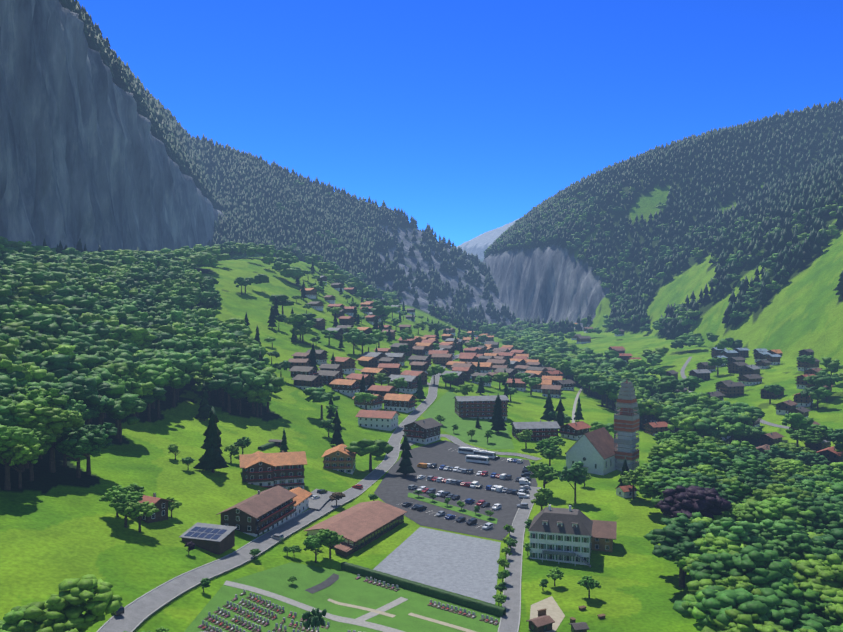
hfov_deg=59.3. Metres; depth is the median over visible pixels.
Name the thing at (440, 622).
cemetery sand strip
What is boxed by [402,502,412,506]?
car
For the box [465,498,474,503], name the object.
car
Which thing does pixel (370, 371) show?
orange chalet
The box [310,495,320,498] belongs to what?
car
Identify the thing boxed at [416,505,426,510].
car
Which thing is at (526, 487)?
car
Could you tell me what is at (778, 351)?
chalet
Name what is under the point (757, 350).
blue village roofs
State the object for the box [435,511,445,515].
car
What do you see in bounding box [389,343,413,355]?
chalet
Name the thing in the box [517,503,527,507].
car
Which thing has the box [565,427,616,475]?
church nave
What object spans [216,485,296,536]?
chalet
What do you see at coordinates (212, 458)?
village conifers
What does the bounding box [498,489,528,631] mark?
road side kerb
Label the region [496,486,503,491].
car
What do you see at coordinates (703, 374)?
house
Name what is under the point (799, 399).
chalet
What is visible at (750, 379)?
chalet
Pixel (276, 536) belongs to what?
car
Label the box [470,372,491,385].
village
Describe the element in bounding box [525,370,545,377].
village
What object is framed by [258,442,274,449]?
meadow hedge
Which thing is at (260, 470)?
chalet
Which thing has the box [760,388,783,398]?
house
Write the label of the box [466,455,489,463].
coach
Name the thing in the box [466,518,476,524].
car
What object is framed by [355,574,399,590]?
gravestones
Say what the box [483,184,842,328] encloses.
mountain broadleaf forest
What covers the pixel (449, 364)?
village
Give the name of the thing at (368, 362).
chalet
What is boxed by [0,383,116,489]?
broadleaf forest
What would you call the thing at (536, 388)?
village
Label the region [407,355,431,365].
dark chalet
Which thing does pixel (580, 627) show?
garden hut
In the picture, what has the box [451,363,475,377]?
village
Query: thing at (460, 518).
car
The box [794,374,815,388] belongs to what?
chalet
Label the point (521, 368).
village
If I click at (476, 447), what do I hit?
kerb face
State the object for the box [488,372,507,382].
village
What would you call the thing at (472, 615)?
gravestones
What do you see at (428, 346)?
village
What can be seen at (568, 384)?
house
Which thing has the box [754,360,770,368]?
chalet
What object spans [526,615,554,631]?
garden hut
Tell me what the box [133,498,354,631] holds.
road kerb face
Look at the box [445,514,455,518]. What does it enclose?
car
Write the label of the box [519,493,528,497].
car
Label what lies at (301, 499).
orange hotel annex
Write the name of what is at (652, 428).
chalet
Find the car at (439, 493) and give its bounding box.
[436,490,444,495]
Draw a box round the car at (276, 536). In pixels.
[269,533,283,539]
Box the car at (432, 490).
[426,488,435,493]
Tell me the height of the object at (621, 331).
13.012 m
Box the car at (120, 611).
[113,606,123,615]
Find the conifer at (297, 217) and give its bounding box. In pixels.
[59,0,401,302]
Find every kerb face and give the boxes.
[98,386,429,631]
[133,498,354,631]
[394,434,540,458]
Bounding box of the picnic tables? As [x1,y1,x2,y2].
[537,605,605,622]
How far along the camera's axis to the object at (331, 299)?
930.14 m
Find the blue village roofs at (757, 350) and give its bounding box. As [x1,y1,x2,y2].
[752,349,767,356]
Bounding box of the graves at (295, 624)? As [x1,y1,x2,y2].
[268,611,329,631]
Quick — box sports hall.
[304,500,406,557]
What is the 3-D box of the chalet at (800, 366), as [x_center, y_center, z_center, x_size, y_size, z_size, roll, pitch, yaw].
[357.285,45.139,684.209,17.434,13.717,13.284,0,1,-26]
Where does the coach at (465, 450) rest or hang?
on the parking asphalt
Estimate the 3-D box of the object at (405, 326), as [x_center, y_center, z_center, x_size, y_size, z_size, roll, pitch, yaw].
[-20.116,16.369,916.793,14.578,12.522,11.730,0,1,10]
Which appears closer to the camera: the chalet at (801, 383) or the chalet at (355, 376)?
the chalet at (355, 376)
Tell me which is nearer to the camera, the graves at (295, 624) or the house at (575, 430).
the graves at (295, 624)
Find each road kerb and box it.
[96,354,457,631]
[131,366,445,631]
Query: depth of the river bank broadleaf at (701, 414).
542.20 m
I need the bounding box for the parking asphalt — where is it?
[374,440,537,540]
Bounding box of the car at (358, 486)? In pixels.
[352,484,362,488]
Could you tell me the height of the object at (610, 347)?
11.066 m
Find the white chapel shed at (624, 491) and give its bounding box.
[615,485,637,497]
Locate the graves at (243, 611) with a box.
[197,590,284,631]
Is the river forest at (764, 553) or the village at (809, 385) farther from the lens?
the village at (809, 385)
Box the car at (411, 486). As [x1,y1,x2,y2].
[408,484,417,489]
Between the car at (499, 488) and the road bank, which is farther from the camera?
the road bank
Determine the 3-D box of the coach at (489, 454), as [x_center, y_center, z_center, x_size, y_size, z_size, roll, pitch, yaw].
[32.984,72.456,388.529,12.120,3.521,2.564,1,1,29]
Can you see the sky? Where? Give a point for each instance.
(462, 117)
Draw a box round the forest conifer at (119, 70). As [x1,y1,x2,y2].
[62,0,166,251]
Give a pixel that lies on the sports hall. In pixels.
(360, 525)
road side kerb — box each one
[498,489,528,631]
[517,498,535,631]
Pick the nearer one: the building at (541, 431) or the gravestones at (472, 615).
the gravestones at (472, 615)
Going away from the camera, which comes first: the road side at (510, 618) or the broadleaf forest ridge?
the road side at (510, 618)
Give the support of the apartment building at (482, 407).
on the terrain ground at (88, 162)
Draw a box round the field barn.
[268,439,286,446]
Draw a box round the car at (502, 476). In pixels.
[500,474,506,478]
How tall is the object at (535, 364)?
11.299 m
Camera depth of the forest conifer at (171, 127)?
1662.25 m
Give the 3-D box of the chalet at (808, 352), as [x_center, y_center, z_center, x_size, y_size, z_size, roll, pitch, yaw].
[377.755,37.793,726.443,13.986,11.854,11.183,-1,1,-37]
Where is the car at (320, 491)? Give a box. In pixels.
[317,489,326,493]
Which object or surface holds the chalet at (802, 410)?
on the terrain ground at (88, 162)
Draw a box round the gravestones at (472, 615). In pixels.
[427,600,498,624]
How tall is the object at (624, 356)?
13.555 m
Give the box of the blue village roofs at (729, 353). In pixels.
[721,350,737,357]
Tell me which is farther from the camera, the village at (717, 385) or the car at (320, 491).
the village at (717, 385)
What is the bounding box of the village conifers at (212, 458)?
[193,393,506,472]
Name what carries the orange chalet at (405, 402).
on the terrain ground at (88, 162)
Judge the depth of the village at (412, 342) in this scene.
787.03 m
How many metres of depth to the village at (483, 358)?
823.69 m
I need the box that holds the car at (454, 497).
[451,495,459,499]
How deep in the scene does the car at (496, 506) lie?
297.56 m
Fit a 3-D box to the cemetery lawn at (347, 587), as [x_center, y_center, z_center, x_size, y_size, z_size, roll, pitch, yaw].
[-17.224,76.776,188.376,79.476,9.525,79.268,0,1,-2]
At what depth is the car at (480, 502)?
302.12 m
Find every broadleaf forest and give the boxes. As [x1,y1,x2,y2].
[0,236,387,441]
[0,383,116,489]
[146,191,402,315]
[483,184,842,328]
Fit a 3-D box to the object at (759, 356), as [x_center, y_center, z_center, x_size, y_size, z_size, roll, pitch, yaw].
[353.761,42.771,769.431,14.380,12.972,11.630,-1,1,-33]
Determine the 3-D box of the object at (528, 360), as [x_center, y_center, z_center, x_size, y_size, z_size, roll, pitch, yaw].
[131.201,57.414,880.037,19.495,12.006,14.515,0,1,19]
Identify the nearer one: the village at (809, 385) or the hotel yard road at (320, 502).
the hotel yard road at (320, 502)
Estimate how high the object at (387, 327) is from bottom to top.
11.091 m
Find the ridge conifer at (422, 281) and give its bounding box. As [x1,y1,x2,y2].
[189,132,496,321]
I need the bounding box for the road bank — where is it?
[680,357,692,391]
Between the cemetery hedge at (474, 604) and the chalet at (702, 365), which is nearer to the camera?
the cemetery hedge at (474, 604)
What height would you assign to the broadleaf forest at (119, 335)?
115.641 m
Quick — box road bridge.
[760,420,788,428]
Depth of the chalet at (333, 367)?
552.60 m
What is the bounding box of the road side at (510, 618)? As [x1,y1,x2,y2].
[499,486,540,631]
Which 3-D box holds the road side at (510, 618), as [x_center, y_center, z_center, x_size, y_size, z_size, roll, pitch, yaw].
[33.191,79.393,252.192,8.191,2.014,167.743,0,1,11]
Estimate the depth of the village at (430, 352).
750.11 m
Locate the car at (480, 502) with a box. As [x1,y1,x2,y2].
[476,500,485,505]
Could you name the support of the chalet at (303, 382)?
on the terrain ground at (88, 162)
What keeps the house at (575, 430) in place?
on the terrain ground at (88, 162)
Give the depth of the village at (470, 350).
922.15 m
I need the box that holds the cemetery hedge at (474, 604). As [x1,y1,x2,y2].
[341,562,505,616]
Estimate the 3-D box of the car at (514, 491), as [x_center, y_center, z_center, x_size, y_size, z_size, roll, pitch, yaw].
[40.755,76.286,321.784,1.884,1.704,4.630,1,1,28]
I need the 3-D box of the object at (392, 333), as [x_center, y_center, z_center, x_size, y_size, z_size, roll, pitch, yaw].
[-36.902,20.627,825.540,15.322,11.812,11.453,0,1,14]
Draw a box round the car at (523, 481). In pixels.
[519,479,530,484]
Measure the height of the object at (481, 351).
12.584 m
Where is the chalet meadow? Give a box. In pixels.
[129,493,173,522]
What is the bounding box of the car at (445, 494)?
[441,491,450,497]
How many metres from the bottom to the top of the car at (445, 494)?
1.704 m
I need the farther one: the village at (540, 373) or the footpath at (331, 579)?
the village at (540, 373)
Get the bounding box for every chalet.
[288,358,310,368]
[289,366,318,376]
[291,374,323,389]
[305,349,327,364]
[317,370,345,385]
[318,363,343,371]
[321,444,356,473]
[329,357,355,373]
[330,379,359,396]
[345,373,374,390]
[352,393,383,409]
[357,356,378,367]
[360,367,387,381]
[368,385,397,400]
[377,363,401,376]
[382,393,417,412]
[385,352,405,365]
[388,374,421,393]
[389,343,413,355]
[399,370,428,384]
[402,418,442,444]
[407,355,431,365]
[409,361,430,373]
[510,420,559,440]
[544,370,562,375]
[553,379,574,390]
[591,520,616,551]
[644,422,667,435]
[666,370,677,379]
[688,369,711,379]
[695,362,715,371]
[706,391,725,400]
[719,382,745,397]
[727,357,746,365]
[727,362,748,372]
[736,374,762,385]
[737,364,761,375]
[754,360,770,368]
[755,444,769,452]
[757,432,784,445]
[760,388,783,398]
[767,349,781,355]
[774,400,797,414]
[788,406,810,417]
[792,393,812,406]
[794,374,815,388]
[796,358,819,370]
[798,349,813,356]
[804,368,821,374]
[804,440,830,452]
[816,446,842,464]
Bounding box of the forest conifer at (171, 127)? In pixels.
[111,49,278,245]
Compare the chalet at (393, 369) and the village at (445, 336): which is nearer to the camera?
the chalet at (393, 369)
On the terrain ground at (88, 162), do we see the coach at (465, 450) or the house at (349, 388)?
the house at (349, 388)
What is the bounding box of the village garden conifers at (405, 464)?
[195,260,630,487]
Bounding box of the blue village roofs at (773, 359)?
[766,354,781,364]
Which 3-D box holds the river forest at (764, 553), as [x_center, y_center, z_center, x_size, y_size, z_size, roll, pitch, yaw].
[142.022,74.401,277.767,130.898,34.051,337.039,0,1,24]
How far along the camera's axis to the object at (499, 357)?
883.58 m
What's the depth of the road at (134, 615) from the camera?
221.24 m
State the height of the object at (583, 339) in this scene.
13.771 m
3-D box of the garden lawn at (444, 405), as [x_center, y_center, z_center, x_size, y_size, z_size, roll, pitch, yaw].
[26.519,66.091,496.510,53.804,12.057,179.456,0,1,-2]
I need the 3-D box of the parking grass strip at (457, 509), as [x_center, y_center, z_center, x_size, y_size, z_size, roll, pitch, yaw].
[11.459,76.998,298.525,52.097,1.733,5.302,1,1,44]
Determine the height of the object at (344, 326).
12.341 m
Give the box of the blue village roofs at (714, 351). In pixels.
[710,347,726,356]
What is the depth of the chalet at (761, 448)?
428.56 m
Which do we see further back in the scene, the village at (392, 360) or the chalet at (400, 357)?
the chalet at (400, 357)
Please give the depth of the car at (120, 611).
169.02 m
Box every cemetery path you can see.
[224,580,404,631]
[356,597,407,621]
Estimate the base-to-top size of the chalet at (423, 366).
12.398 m
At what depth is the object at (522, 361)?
865.17 m
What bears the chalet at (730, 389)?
on the terrain ground at (88, 162)
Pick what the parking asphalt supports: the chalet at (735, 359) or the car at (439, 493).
the car at (439, 493)
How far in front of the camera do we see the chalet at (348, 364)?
579.78 m
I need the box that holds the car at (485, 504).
[481,502,489,506]
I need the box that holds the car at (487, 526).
[482,522,492,529]
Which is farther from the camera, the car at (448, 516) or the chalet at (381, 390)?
the chalet at (381, 390)
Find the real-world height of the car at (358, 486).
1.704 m
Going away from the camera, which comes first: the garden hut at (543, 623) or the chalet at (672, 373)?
the garden hut at (543, 623)
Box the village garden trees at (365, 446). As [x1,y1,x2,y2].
[251,268,616,471]
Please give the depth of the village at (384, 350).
693.80 m
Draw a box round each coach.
[458,447,479,454]
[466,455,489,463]
[473,450,495,458]
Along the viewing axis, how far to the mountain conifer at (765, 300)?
762.82 m
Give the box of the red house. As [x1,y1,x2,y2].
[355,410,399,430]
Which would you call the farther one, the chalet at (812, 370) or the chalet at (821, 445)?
the chalet at (812, 370)
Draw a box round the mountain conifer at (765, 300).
[759,270,842,305]
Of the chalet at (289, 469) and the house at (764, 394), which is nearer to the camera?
the chalet at (289, 469)
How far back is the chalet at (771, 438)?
448.05 m
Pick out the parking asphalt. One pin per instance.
(392, 489)
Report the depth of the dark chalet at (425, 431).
414.71 m
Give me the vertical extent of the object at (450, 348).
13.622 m
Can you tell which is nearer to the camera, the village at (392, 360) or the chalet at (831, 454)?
the chalet at (831, 454)
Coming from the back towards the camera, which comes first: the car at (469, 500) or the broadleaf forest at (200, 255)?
the broadleaf forest at (200, 255)
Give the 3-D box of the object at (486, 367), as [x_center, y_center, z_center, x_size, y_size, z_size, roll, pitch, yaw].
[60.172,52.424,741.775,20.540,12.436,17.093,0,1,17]
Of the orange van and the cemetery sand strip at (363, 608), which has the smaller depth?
the cemetery sand strip at (363, 608)
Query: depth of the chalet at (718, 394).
596.47 m
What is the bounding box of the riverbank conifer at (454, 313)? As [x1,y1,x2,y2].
[422,192,737,335]
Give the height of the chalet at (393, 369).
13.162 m
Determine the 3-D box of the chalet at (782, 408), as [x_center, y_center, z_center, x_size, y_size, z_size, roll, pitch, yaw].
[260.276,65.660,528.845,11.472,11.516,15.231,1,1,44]
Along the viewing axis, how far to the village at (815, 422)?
458.51 m
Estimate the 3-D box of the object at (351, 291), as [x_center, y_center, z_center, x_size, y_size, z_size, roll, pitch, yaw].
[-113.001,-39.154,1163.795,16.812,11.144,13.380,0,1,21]
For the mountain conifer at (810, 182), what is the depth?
1475.12 m
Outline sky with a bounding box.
[74,0,842,246]
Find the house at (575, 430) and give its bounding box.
[559,421,590,439]
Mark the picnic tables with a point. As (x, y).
(541, 612)
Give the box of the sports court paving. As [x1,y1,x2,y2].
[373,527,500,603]
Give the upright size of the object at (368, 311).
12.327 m
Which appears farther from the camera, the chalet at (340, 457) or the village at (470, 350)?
the village at (470, 350)
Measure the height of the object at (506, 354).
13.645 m
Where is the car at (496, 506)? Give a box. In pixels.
[491,503,500,509]
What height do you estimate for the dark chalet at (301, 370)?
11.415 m
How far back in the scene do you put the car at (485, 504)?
300.60 m
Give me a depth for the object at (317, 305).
849.46 m
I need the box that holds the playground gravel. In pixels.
[530,596,564,631]
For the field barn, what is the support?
on the terrain ground at (88, 162)
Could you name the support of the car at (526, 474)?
on the parking asphalt
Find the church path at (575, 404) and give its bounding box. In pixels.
[572,387,582,422]
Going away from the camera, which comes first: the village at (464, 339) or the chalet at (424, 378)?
the chalet at (424, 378)
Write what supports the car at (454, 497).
on the parking asphalt
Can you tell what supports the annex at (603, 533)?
on the terrain ground at (88, 162)
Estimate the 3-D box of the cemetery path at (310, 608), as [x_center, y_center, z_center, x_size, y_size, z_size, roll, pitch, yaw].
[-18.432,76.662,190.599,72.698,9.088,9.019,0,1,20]
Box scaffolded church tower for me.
[614,380,638,471]
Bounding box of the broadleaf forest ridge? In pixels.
[276,180,367,277]
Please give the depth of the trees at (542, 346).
1090.60 m
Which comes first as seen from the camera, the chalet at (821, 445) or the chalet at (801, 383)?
the chalet at (821, 445)
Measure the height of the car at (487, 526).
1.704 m
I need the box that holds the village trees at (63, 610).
[0,415,732,631]
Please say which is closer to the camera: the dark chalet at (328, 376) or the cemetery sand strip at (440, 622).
the cemetery sand strip at (440, 622)
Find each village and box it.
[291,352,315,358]
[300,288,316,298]
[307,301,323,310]
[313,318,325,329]
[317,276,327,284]
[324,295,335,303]
[326,327,344,338]
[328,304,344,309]
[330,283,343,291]
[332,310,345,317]
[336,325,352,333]
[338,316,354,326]
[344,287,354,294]
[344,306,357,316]
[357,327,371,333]
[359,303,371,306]
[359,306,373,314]
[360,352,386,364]
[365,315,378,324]
[374,347,392,353]
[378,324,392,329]
[378,357,399,363]
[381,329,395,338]
[398,337,419,345]
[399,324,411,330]
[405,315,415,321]
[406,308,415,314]
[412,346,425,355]
[413,342,433,355]
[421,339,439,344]
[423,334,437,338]
[428,350,448,358]
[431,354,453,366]
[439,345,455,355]
[441,334,453,339]
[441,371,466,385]
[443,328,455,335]
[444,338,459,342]
[446,361,466,369]
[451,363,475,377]
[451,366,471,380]
[457,337,471,343]
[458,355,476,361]
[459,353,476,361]
[463,348,478,353]
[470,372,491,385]
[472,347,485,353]
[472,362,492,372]
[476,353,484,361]
[478,355,493,361]
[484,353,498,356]
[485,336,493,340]
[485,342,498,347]
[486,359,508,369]
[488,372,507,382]
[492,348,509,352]
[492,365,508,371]
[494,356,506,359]
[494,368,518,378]
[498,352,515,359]
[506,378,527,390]
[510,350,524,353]
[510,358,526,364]
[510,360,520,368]
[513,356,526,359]
[514,365,530,371]
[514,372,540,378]
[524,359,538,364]
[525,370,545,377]
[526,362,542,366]
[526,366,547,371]
[530,379,552,391]
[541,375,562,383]
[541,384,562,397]
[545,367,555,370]
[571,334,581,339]
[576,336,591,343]
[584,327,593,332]
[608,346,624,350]
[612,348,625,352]
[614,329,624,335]
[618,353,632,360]
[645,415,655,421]
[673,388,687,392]
[714,380,733,390]
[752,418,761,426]
[788,421,820,430]
[806,384,832,391]
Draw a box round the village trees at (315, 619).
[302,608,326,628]
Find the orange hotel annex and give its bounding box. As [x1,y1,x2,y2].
[289,487,311,516]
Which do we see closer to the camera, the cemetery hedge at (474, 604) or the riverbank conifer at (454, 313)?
the cemetery hedge at (474, 604)
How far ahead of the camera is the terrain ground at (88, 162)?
658.62 m
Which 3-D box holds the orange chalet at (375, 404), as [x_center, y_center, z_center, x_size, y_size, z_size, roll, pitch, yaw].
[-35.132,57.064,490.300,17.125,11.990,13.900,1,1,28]
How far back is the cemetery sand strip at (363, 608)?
201.75 m
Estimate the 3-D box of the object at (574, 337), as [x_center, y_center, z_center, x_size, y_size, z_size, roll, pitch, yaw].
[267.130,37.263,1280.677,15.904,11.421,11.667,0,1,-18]
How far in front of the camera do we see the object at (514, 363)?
837.13 m
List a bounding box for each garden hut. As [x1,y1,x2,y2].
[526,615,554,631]
[569,622,589,631]
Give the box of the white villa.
[528,505,592,566]
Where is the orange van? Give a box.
[417,463,426,467]
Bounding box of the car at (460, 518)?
[455,516,465,521]
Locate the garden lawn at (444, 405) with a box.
[422,390,513,448]
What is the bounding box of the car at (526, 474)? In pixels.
[521,472,530,476]
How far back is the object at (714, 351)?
837.24 m
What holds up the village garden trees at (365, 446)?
on the terrain ground at (88, 162)
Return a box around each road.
[99,354,459,631]
[308,489,334,509]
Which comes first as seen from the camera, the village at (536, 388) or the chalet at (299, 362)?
the chalet at (299, 362)
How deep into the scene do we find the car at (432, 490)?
317.85 m
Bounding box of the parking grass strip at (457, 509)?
[407,493,497,523]
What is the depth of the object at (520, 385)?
646.87 m
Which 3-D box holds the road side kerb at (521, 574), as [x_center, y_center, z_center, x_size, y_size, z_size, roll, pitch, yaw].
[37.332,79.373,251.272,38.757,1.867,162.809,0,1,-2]
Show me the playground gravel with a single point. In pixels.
(554, 612)
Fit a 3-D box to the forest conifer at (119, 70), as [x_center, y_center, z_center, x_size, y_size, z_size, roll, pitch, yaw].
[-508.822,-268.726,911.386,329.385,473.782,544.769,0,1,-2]
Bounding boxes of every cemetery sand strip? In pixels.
[328,598,395,617]
[408,613,475,631]
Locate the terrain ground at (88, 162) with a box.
[0,0,842,631]
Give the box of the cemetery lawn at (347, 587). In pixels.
[184,562,500,631]
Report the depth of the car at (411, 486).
323.45 m
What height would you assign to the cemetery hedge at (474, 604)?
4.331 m
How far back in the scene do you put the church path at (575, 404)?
585.77 m
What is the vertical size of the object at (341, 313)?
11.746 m
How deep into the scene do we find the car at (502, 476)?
345.44 m
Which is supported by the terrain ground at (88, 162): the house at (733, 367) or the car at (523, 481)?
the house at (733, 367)
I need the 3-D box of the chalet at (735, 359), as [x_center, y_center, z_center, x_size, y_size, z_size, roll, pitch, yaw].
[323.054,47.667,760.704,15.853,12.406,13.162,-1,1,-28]
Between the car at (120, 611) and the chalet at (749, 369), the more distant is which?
the chalet at (749, 369)
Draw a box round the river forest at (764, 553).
[636,424,842,631]
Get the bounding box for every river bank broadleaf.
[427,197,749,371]
[550,355,842,446]
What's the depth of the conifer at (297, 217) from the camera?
1690.33 m
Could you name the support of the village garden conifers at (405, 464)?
on the terrain ground at (88, 162)
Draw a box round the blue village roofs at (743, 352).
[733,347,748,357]
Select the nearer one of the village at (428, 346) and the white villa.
the white villa
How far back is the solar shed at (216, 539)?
220.64 m
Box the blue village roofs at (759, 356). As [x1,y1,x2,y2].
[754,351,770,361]
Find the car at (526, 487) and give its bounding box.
[520,485,529,488]
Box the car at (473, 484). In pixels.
[470,481,478,487]
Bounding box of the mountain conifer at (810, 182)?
[472,97,842,337]
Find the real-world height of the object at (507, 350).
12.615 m
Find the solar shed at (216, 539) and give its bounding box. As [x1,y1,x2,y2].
[179,522,236,554]
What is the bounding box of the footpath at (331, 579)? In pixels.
[305,573,338,593]
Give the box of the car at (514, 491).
[511,489,517,494]

